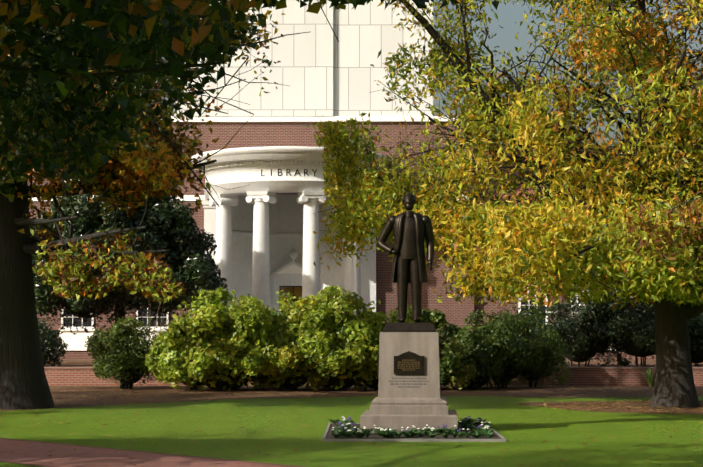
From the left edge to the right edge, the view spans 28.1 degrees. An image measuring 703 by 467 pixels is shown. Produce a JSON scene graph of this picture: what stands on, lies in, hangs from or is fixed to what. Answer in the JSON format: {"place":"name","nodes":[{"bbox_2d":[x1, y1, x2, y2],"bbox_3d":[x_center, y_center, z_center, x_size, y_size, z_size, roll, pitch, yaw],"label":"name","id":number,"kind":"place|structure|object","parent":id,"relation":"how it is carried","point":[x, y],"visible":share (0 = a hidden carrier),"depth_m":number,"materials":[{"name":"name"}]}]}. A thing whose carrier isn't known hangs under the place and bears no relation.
{"place":"outdoors","nodes":[
{"label":"outdoors","id":0,"kind":"place"},
{"bbox_2d":[0,438,302,466],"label":"brick path","id":1,"kind":"structure","parent":0,"point":[36,452],"depth_m":20.08,"materials":[{"name":"red brick"}]},
{"bbox_2d":[0,385,702,466],"bbox_3d":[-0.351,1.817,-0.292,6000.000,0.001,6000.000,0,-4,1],"label":"lawn","id":2,"kind":"structure","parent":0,"point":[528,422],"depth_m":25.03,"materials":[{"name":"green plant"}]},
{"bbox_2d":[0,0,308,409],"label":"oak","id":3,"kind":"object","parent":2,"relation":"on","point":[132,178],"visible":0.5,"depth_m":32.77,"materials":[{"name":"green plant"}]},
{"bbox_2d":[0,0,498,201],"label":"foliage","id":4,"kind":"object","parent":2,"relation":"on","point":[169,31],"visible":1,"depth_m":9.18,"materials":[{"name":"green plant"}]},
{"bbox_2d":[0,360,702,413],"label":"mulch beds","id":5,"kind":"object","parent":2,"relation":"on","point":[185,393],"visible":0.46,"depth_m":40.80,"materials":[{"name":"brown soil"}]},
{"bbox_2d":[37,317,68,366],"bbox_3d":[-15.653,4.027,54.412,11.366,3.233,5.181,-1,-4,18],"label":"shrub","id":6,"kind":"object","parent":5,"relation":"on","point":[51,352],"visible":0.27,"depth_m":51.96,"materials":[{"name":"green plant"}]},
{"bbox_2d":[84,316,159,388],"bbox_3d":[-7.018,3.720,44.086,2.662,2.421,2.828,0,-4,1],"label":"shrub","id":7,"kind":"object","parent":5,"relation":"on","point":[119,351],"visible":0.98,"depth_m":43.59,"materials":[{"name":"green plant"}]},
{"bbox_2d":[30,178,227,345],"bbox_3d":[-9.429,1.407,56.516,8.868,8.824,7.057,0,-4,1],"label":"evergreen","id":8,"kind":"object","parent":5,"relation":"on","point":[175,231],"visible":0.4,"depth_m":55.23,"materials":[{"name":"green plant"}]},
{"bbox_2d":[126,303,169,344],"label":"window","id":9,"kind":"structure","parent":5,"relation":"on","point":[156,322],"depth_m":50.25,"materials":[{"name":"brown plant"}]},
{"bbox_2d":[145,285,414,390],"bbox_3d":[-1.958,3.237,43.231,8.769,3.272,4.134,0,-4,1],"label":"shrub","id":10,"kind":"object","parent":5,"relation":"on","point":[214,342],"visible":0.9,"depth_m":41.98,"materials":[{"name":"green plant"}]},
{"bbox_2d":[0,385,702,466],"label":"fallen leaves","id":11,"kind":"object","parent":5,"relation":"on","point":[594,405],"visible":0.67,"depth_m":33.29,"materials":[{"name":"brown plant"}]},
{"bbox_2d":[373,305,528,389],"bbox_3d":[3.068,3.571,43.926,5.066,2.698,3.896,0,-4,1],"label":"shrub","id":12,"kind":"object","parent":5,"relation":"on","point":[466,360],"visible":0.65,"depth_m":43.31,"materials":[{"name":"green plant"}]},
{"bbox_2d":[465,303,571,387],"bbox_3d":[5.057,3.606,45.044,3.999,2.778,2.855,0,-4,1],"label":"shrub","id":13,"kind":"object","parent":5,"relation":"on","point":[543,353],"visible":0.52,"depth_m":44.62,"materials":[{"name":"green plant"}]},
{"bbox_2d":[495,279,702,366],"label":"dark shrub","id":14,"kind":"object","parent":5,"relation":"on","point":[591,331],"visible":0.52,"depth_m":51.01,"materials":[{"name":"green plant"}]},
{"bbox_2d":[639,367,654,386],"bbox_3d":[9.710,4.672,45.853,1.034,0.644,0.977,1,-4,-18],"label":"plant","id":15,"kind":"object","parent":5,"relation":"on","point":[648,377],"visible":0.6,"depth_m":45.72,"materials":[{"name":"green plant"}]},
{"bbox_2d":[44,367,702,385],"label":"garden walls","id":16,"kind":"structure","parent":2,"relation":"on","point":[581,376],"depth_m":46.54,"materials":[{"name":"brick"}]},
{"bbox_2d":[322,416,505,441],"bbox_3d":[1.059,3.472,25.215,3.079,0.202,4.050,0,-4,1],"label":"flower bed","id":17,"kind":"object","parent":2,"relation":"on","point":[466,430],"visible":1,"depth_m":23.70,"materials":[{"name":"green plant"}]},
{"bbox_2d":[360,193,457,433],"bbox_3d":[1.056,1.423,25.582,1.700,4.341,1.700,0,-4,4],"label":"statue on pedestal","id":18,"kind":"object","parent":17,"relation":"on","point":[408,375],"visible":1,"depth_m":25.01,"materials":[{"name":"stone"}]},
{"bbox_2d":[306,0,702,407],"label":"oak","id":19,"kind":"object","parent":2,"relation":"on","point":[633,211],"visible":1,"depth_m":32.11,"materials":[{"name":"yellow plant"}]},
{"bbox_2d":[28,0,676,359],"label":"library building","id":20,"kind":"structure","parent":0,"point":[263,224],"depth_m":64.28,"materials":[{"name":"paint"}]},
{"bbox_2d":[72,0,702,147],"label":"sky","id":21,"kind":"structure","parent":0,"point":[508,14],"materials":[{"name":"blue"}]}
]}

